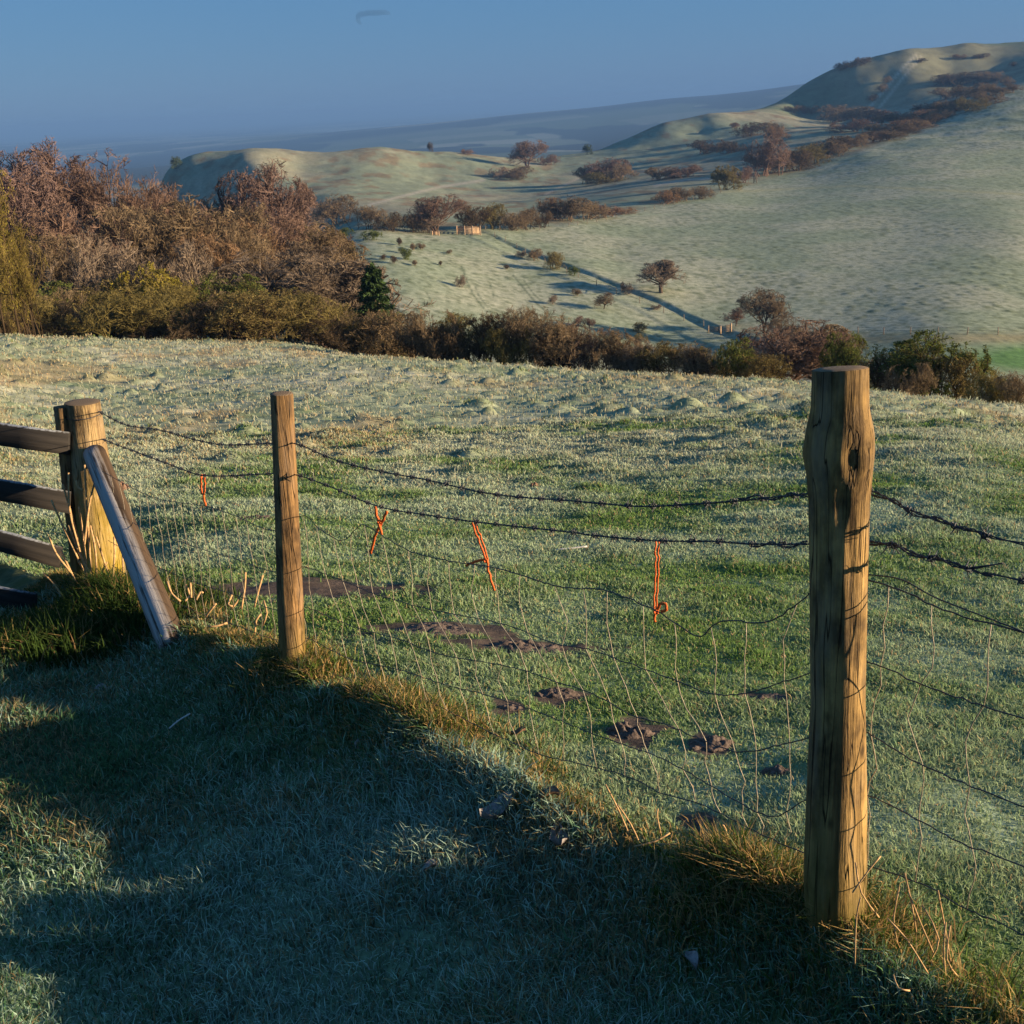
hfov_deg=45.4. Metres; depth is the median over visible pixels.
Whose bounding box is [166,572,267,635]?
dead weed
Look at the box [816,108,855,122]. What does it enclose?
bare shrub
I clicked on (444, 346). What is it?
bare shrub
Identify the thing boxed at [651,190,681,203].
bare shrub
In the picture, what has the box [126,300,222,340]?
bare shrub
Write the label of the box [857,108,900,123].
bare shrub
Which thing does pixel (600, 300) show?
bare tree
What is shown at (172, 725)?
stick
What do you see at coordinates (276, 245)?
bare tree
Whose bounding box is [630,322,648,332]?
leafy shrub
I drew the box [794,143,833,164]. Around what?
leafy shrub
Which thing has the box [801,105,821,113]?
bare shrub
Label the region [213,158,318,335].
bare tree
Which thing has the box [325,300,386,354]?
bare shrub
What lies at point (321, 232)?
leafy shrub
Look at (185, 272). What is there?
bare shrub
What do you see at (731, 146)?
bare shrub
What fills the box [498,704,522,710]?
molehill
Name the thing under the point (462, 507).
field grass
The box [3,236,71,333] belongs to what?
bare shrub
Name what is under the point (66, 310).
bare shrub
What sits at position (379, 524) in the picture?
baler twine
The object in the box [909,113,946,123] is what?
bare shrub
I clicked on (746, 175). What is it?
bare shrub
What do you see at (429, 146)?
leafy shrub
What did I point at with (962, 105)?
bare shrub
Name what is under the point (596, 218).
post and wire fence
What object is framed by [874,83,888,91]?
bare shrub
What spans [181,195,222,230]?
bare shrub
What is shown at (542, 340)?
bare shrub
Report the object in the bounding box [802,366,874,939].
fence post
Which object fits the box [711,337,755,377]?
leafy shrub
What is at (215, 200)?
bare tree
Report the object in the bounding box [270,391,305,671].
fence post
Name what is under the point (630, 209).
bare shrub
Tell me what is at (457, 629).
molehill
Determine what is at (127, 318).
leafy shrub
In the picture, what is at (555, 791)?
dead leaf
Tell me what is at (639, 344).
bare shrub
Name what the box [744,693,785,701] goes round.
molehill
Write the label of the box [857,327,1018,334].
post and wire fence
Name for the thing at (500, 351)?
bare shrub
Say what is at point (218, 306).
bare shrub
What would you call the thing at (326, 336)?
bare shrub
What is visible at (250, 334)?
leafy shrub
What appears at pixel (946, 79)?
bare shrub
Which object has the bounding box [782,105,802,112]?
bare shrub
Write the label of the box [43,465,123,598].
dead weed
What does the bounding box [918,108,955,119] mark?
bare shrub
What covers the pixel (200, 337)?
bare shrub
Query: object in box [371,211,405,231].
bare shrub
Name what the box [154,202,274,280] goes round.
bare tree
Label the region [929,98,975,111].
bare shrub
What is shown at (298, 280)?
bare tree
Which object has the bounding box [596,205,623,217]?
bare shrub
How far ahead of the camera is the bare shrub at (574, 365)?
54.49 m
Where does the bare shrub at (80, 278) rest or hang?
on the ground at (924, 228)
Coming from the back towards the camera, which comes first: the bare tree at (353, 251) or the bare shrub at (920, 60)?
the bare shrub at (920, 60)
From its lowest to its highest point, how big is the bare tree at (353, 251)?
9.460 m
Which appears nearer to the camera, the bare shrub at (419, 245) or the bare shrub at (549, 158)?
the bare shrub at (419, 245)
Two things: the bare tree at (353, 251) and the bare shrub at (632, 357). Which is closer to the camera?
the bare shrub at (632, 357)
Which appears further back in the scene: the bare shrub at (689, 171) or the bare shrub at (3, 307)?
the bare shrub at (689, 171)
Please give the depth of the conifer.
72.73 m
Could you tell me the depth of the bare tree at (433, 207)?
281.73 m
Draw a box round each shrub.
[0,170,20,333]
[0,220,59,336]
[1,296,37,333]
[1,311,39,335]
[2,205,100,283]
[2,227,111,294]
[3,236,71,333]
[3,280,79,334]
[5,293,87,336]
[21,309,95,337]
[34,228,181,333]
[34,287,120,337]
[42,278,147,338]
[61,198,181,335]
[62,310,121,337]
[70,282,200,339]
[95,193,169,234]
[95,236,221,338]
[101,303,146,339]
[104,261,198,340]
[106,307,194,338]
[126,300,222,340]
[128,281,219,340]
[152,288,234,339]
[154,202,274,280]
[158,227,276,336]
[169,156,181,169]
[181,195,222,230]
[186,271,271,339]
[186,309,278,338]
[196,222,297,329]
[198,288,301,341]
[224,308,300,340]
[236,287,352,341]
[250,210,336,341]
[267,180,316,246]
[268,260,435,349]
[279,291,361,345]
[279,323,327,343]
[282,222,357,348]
[290,315,389,353]
[295,201,327,227]
[300,220,349,247]
[307,193,358,224]
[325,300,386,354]
[334,308,417,357]
[336,322,405,356]
[338,205,391,229]
[340,227,355,235]
[358,230,382,239]
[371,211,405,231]
[372,326,433,358]
[390,256,397,263]
[394,309,474,360]
[396,238,401,244]
[397,213,426,232]
[401,249,411,259]
[409,243,414,249]
[413,210,438,232]
[415,243,425,248]
[415,311,486,362]
[415,325,482,360]
[427,142,432,151]
[450,310,534,364]
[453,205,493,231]
[454,274,466,286]
[461,149,472,155]
[473,202,510,229]
[477,304,555,366]
[478,327,536,364]
[485,166,508,177]
[494,212,528,230]
[499,172,529,180]
[500,165,536,177]
[503,207,543,229]
[513,250,526,257]
[520,330,569,367]
[523,197,572,219]
[525,248,543,260]
[528,312,594,368]
[529,210,553,227]
[535,154,560,164]
[543,251,565,270]
[544,195,596,221]
[546,295,558,304]
[548,323,611,370]
[566,266,579,275]
[570,288,581,295]
[571,201,614,219]
[572,166,607,183]
[572,315,583,326]
[576,326,646,371]
[580,171,624,183]
[582,144,593,154]
[582,157,636,177]
[582,318,595,326]
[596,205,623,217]
[600,341,649,372]
[603,337,667,373]
[604,163,639,181]
[612,207,639,214]
[620,281,633,294]
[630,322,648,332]
[632,333,647,346]
[633,340,693,375]
[644,167,686,179]
[650,304,661,309]
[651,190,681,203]
[653,164,702,179]
[660,186,694,200]
[668,341,718,375]
[685,186,715,199]
[686,139,723,153]
[692,344,735,377]
[706,141,748,153]
[708,165,747,189]
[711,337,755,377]
[725,353,795,380]
[729,123,738,127]
[729,166,755,182]
[730,121,764,136]
[741,135,794,176]
[754,121,790,134]
[757,151,796,173]
[764,126,791,140]
[766,317,813,339]
[780,149,819,171]
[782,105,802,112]
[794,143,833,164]
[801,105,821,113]
[813,139,849,157]
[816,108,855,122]
[817,104,848,113]
[818,118,878,133]
[818,331,873,388]
[823,135,860,151]
[827,106,878,120]
[832,63,850,69]
[841,133,874,148]
[842,59,859,67]
[853,57,870,64]
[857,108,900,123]
[857,350,900,391]
[858,123,912,133]
[861,130,888,141]
[865,93,880,100]
[866,129,909,140]
[868,329,1006,399]
[871,111,910,123]
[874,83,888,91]
[877,361,939,395]
[881,76,891,82]
[885,119,935,127]
[885,125,923,135]
[894,116,936,122]
[894,119,937,128]
[901,109,938,117]
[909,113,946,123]
[910,101,950,111]
[914,58,927,61]
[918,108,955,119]
[918,349,985,399]
[927,87,967,98]
[929,73,962,85]
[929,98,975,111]
[933,72,974,84]
[950,54,969,58]
[950,85,980,97]
[953,96,995,111]
[962,70,996,83]
[962,367,1023,403]
[964,82,1005,98]
[968,369,1023,405]
[970,91,1010,104]
[971,53,990,58]
[975,71,1011,81]
[981,84,1014,94]
[992,76,1016,85]
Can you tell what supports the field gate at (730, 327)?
on the ground at (924, 228)
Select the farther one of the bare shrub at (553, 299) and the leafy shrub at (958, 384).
the bare shrub at (553, 299)
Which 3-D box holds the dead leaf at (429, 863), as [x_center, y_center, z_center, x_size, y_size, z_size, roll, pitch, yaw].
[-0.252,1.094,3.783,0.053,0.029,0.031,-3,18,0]
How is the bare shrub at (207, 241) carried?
on the ground at (924, 228)
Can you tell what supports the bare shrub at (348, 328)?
on the ground at (924, 228)
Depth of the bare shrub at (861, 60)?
1062.21 m
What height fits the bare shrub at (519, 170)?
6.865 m
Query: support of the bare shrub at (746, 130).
on the ground at (924, 228)
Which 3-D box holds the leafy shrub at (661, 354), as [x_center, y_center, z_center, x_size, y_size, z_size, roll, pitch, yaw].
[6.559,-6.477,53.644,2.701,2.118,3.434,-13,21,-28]
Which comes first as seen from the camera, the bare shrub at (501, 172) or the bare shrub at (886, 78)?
the bare shrub at (501, 172)
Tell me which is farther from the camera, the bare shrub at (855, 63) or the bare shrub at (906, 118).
the bare shrub at (855, 63)
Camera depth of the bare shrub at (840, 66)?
1067.58 m
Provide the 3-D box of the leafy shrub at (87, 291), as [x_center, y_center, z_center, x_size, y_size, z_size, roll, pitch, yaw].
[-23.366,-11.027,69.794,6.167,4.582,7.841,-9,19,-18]
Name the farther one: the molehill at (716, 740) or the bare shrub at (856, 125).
the bare shrub at (856, 125)
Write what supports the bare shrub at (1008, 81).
on the ground at (924, 228)
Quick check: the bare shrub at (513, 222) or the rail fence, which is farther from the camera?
the bare shrub at (513, 222)
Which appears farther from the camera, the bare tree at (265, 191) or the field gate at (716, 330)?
the field gate at (716, 330)
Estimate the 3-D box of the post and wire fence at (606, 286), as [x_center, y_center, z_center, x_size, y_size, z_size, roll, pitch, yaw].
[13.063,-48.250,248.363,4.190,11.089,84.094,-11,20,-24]
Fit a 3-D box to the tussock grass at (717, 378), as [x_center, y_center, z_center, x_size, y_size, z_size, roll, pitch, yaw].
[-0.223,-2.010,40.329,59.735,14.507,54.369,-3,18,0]
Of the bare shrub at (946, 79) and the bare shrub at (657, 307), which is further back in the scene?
the bare shrub at (946, 79)
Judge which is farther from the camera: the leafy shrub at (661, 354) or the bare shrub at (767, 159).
the bare shrub at (767, 159)
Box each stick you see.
[169,713,189,728]
[555,546,586,549]
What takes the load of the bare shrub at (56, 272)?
on the ground at (924, 228)
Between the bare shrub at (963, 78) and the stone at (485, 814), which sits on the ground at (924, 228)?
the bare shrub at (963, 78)
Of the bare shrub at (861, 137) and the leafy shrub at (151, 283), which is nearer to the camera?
the leafy shrub at (151, 283)
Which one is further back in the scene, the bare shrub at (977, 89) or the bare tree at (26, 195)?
the bare shrub at (977, 89)
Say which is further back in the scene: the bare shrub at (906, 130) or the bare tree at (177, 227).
the bare shrub at (906, 130)
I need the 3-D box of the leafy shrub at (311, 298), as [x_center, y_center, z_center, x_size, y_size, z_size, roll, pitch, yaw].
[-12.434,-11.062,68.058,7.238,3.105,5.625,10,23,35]
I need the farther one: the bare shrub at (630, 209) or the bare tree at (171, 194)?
the bare shrub at (630, 209)
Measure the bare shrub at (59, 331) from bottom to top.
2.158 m
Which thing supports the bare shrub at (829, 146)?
on the ground at (924, 228)
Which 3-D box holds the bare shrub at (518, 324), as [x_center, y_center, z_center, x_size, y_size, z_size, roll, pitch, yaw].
[0.612,-7.984,56.407,4.194,3.295,4.900,8,21,30]
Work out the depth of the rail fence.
7.81 m
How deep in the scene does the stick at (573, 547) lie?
9.30 m
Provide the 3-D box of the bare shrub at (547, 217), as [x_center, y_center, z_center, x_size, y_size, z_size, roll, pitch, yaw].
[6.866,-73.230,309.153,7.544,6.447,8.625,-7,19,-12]
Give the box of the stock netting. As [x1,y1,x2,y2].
[102,471,1023,934]
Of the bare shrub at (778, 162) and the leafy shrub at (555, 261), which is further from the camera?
the bare shrub at (778, 162)
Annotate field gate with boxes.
[708,325,719,332]
[720,323,731,334]
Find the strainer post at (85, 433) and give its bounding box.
[64,398,125,580]
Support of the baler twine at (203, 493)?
attached to the barbed wire at (895, 545)
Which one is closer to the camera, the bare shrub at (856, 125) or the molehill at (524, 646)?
the molehill at (524, 646)
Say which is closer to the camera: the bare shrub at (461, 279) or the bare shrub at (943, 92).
the bare shrub at (461, 279)
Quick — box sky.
[0,0,1023,137]
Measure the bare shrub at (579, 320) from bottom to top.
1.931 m
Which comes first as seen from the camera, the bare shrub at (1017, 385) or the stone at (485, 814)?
the stone at (485, 814)
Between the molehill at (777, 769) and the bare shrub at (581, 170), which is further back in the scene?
the bare shrub at (581, 170)
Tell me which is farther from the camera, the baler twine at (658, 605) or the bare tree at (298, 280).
the bare tree at (298, 280)
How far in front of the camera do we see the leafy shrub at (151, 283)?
69.74 m
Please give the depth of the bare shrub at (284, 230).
96.00 m
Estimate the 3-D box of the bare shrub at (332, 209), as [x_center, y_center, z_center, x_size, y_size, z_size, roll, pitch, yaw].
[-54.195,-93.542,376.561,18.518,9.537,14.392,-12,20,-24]
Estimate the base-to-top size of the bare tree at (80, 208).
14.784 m
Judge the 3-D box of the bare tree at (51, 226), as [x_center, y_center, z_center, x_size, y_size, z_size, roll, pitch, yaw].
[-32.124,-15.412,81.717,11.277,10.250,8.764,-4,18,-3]
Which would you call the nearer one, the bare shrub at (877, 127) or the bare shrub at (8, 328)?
the bare shrub at (8, 328)
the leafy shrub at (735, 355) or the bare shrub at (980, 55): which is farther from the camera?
the bare shrub at (980, 55)
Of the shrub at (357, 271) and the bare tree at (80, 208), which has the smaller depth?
the shrub at (357, 271)
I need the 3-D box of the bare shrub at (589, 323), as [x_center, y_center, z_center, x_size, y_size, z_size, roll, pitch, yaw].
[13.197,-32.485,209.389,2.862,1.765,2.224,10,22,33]
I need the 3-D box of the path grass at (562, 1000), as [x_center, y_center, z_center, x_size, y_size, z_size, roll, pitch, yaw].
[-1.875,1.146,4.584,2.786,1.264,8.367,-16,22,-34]
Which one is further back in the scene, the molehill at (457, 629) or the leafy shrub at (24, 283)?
the leafy shrub at (24, 283)
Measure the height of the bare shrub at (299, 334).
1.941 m
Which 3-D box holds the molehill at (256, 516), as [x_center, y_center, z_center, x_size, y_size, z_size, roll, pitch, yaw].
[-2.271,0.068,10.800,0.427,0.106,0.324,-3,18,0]
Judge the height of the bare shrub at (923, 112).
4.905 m
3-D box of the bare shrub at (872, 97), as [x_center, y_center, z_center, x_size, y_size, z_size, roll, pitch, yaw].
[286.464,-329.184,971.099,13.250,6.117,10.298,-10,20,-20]
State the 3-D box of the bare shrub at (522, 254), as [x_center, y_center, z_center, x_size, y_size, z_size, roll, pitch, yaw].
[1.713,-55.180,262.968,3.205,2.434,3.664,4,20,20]
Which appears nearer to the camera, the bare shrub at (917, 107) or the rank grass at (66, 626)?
the rank grass at (66, 626)
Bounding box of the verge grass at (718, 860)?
[20,566,1023,1023]
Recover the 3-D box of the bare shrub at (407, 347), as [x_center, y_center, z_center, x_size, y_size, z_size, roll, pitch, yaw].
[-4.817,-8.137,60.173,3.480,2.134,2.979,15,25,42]
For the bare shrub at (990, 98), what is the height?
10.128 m
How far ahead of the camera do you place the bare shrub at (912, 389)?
41.53 m
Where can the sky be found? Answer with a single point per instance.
(67, 67)
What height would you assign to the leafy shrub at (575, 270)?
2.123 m
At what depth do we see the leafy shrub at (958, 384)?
41.87 m
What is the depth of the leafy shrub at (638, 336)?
200.11 m
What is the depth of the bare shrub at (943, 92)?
847.62 m
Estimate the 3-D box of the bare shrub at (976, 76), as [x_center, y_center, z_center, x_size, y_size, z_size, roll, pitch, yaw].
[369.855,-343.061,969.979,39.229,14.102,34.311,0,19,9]
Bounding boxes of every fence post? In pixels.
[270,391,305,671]
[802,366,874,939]
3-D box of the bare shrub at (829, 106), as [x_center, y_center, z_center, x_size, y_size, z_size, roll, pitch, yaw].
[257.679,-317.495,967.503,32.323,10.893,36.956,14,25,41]
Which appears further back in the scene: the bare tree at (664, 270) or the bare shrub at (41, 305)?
the bare tree at (664, 270)
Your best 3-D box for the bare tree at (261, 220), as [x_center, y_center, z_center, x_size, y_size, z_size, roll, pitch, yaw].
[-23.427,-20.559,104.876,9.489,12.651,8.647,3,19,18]
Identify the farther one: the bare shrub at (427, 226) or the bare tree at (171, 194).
the bare shrub at (427, 226)
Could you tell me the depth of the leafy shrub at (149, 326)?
65.38 m
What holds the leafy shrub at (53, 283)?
on the ground at (924, 228)
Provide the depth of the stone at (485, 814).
3.95 m
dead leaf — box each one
[422,859,438,870]
[510,726,525,734]
[535,786,559,797]
[550,822,567,844]
[682,951,697,969]
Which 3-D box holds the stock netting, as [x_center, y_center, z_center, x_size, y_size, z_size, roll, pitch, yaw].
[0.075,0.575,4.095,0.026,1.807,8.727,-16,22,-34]
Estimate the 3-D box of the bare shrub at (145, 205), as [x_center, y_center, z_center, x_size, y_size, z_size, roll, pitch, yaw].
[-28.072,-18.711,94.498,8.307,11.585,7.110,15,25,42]
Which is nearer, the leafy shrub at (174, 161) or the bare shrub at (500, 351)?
the bare shrub at (500, 351)
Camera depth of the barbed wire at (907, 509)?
3.50 m
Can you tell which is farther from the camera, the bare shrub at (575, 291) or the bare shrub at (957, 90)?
the bare shrub at (957, 90)
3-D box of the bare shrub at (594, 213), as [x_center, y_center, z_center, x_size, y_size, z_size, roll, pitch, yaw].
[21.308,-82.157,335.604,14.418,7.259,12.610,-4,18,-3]
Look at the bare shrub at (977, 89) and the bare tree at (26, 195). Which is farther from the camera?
the bare shrub at (977, 89)
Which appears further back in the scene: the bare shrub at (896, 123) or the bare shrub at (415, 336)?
the bare shrub at (896, 123)
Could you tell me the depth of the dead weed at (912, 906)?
2.88 m
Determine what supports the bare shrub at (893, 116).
on the ground at (924, 228)
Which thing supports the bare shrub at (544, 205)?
on the ground at (924, 228)
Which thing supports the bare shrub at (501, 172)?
on the ground at (924, 228)
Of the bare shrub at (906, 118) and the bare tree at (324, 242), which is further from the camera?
the bare shrub at (906, 118)
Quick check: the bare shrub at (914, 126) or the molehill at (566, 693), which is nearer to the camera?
the molehill at (566, 693)
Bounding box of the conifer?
[349,262,405,354]
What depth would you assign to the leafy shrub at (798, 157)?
484.19 m
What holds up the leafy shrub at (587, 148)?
on the ground at (924, 228)
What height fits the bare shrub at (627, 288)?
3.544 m
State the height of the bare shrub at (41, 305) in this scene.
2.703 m
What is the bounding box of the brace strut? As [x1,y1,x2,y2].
[83,445,181,649]
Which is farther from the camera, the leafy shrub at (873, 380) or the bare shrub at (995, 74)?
the bare shrub at (995, 74)
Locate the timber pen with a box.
[456,225,480,234]
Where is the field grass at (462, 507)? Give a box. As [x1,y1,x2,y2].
[0,397,1023,1023]
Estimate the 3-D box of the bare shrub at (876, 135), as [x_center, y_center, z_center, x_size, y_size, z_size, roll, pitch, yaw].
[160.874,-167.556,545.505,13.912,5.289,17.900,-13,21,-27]
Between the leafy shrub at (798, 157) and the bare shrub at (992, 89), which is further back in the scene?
the bare shrub at (992, 89)
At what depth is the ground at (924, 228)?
206.38 m
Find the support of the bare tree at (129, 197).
on the ground at (924, 228)
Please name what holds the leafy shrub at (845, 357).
on the ground at (924, 228)
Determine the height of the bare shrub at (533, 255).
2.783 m
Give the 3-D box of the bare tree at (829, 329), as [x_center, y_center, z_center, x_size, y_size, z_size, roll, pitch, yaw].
[15.573,-7.355,61.123,5.520,4.058,5.271,3,19,18]
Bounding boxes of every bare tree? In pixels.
[0,135,94,243]
[0,160,59,237]
[13,193,142,335]
[56,147,224,244]
[62,160,117,240]
[114,193,243,288]
[138,186,195,218]
[189,192,236,224]
[206,217,313,336]
[211,239,363,339]
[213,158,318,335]
[222,198,276,240]
[272,222,359,343]
[283,236,372,313]
[403,194,468,231]
[505,139,548,165]
[590,292,615,308]
[635,259,689,292]
[701,319,866,381]
[719,307,747,325]
[735,287,801,332]
[781,324,871,382]
[1006,83,1023,92]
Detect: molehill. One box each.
[233,514,274,520]
[394,621,478,635]
[485,639,561,654]
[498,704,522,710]
[534,687,579,698]
[603,721,654,739]
[684,815,714,825]
[687,735,735,752]
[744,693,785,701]
[756,764,795,776]
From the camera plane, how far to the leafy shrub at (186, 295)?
67.01 m
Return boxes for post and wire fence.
[485,191,720,230]
[494,232,703,326]
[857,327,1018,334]
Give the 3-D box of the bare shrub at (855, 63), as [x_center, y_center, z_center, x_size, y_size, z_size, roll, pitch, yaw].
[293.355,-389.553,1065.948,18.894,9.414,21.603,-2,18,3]
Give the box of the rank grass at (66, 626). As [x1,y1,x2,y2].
[0,560,239,672]
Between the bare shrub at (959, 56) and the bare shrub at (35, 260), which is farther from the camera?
the bare shrub at (959, 56)
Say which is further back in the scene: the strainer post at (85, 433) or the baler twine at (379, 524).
the strainer post at (85, 433)
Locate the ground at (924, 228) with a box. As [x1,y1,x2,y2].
[0,42,1023,1023]
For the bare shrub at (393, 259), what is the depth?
233.67 m
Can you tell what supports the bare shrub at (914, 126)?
on the ground at (924, 228)
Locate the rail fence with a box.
[0,405,81,610]
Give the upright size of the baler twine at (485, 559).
0.230 m
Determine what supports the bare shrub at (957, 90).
on the ground at (924, 228)
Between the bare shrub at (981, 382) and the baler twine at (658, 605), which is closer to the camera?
the baler twine at (658, 605)
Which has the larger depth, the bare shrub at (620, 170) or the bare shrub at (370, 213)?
the bare shrub at (620, 170)
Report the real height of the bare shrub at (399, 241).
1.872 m
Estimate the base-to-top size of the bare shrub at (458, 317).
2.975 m
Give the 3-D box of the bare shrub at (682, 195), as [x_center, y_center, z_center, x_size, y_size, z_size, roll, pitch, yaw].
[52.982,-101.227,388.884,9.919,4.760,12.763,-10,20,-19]
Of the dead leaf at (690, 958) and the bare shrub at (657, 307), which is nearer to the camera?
the dead leaf at (690, 958)
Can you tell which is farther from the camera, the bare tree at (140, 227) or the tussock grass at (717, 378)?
the bare tree at (140, 227)
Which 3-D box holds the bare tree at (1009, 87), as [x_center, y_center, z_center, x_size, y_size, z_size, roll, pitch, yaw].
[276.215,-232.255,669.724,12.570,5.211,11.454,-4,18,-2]
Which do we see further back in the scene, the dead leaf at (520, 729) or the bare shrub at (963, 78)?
the bare shrub at (963, 78)
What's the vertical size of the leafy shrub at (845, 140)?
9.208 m
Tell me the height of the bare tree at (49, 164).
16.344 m
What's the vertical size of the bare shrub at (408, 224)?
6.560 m
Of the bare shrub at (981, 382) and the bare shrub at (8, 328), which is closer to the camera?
the bare shrub at (981, 382)
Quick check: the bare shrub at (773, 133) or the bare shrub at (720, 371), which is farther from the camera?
the bare shrub at (773, 133)
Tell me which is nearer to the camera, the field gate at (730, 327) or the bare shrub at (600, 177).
the field gate at (730, 327)
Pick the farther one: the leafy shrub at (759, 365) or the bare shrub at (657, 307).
the bare shrub at (657, 307)
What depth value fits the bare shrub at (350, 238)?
101.63 m
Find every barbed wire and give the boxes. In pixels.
[67,411,1023,549]
[77,438,1023,584]
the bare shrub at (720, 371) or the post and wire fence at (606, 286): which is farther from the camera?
the post and wire fence at (606, 286)
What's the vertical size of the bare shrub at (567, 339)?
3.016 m
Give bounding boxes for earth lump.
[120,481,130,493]
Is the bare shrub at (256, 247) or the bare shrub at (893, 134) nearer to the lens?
the bare shrub at (256, 247)
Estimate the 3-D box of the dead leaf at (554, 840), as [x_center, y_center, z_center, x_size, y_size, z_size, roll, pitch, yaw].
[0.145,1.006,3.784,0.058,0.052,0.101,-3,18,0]
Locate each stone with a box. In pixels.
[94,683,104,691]
[479,792,513,818]
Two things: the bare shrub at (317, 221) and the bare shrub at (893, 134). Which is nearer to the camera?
the bare shrub at (317, 221)
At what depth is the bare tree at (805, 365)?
56.17 m
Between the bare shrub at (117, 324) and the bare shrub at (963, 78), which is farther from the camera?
the bare shrub at (963, 78)
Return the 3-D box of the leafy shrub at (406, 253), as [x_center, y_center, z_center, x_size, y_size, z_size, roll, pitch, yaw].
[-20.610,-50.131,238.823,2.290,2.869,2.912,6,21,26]
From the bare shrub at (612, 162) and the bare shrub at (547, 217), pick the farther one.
the bare shrub at (612, 162)
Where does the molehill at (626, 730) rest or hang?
on the ground at (924, 228)
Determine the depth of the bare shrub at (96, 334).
66.51 m
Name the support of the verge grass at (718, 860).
on the ground at (924, 228)
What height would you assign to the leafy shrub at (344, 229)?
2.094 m
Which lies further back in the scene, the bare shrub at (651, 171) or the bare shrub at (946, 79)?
the bare shrub at (946, 79)
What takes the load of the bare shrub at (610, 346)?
on the ground at (924, 228)
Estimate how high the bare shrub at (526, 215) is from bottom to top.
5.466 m
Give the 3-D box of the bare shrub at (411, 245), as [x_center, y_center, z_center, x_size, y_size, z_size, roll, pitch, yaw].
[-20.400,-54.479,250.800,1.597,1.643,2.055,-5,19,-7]
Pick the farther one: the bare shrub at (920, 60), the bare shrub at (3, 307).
the bare shrub at (920, 60)
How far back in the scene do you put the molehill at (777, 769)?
4.31 m
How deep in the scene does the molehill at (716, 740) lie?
4.62 m
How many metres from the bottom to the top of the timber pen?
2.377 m
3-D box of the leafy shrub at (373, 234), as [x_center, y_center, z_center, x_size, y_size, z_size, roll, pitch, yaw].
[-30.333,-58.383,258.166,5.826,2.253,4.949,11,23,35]
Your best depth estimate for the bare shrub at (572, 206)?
324.74 m
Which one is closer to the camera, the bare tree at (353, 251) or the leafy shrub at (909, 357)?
the leafy shrub at (909, 357)
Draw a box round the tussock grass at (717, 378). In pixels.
[0,332,1023,491]
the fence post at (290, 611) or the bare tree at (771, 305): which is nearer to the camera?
the fence post at (290, 611)
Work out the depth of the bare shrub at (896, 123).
589.38 m
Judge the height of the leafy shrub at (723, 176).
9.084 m
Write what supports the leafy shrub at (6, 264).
on the ground at (924, 228)
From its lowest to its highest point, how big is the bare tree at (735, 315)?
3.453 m
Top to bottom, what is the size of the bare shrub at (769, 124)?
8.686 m
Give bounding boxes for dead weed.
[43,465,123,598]
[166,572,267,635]
[605,784,757,876]
[852,856,956,990]
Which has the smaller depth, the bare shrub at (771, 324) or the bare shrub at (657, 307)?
the bare shrub at (771, 324)
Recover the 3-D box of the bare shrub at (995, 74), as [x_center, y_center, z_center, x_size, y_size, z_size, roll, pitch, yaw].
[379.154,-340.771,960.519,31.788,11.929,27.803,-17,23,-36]
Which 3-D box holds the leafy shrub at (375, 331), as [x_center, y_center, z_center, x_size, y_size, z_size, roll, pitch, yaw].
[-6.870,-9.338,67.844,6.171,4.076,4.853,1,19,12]
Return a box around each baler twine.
[200,474,206,505]
[369,506,387,553]
[465,522,494,590]
[653,542,667,621]
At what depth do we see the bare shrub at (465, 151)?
740.49 m
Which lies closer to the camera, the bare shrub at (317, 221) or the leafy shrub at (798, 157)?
the bare shrub at (317, 221)
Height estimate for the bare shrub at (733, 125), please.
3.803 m
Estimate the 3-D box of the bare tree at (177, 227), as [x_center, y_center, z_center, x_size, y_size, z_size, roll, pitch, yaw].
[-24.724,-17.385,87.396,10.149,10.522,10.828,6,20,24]
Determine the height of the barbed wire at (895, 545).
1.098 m
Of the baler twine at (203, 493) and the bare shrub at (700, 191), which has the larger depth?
the bare shrub at (700, 191)
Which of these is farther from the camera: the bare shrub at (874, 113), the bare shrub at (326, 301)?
the bare shrub at (874, 113)
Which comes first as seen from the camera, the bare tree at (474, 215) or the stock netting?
the stock netting
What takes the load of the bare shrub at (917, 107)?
on the ground at (924, 228)
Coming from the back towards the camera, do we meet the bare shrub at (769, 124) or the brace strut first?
the bare shrub at (769, 124)
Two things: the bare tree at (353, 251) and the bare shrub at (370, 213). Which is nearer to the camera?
the bare tree at (353, 251)
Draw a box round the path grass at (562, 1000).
[0,582,1010,1023]
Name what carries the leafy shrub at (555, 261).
on the ground at (924, 228)
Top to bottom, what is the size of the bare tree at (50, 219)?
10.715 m
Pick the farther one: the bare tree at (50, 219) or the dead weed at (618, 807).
the bare tree at (50, 219)
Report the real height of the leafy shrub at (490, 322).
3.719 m
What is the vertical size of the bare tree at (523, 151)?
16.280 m
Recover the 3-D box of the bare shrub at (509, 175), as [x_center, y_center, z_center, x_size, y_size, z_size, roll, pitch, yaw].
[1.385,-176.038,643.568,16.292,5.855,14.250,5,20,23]
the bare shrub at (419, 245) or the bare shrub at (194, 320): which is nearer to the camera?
the bare shrub at (194, 320)
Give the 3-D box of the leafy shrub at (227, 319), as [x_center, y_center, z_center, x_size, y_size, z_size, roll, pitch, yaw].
[-13.773,-10.180,64.954,5.445,3.436,6.924,-14,22,-31]
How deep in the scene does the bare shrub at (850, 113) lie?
871.21 m
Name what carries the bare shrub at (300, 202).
on the ground at (924, 228)
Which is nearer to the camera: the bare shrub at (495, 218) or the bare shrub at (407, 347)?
the bare shrub at (407, 347)
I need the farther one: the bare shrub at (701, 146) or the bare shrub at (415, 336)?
the bare shrub at (701, 146)
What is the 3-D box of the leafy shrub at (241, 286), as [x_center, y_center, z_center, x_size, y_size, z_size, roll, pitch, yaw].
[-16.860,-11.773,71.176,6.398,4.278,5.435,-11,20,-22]

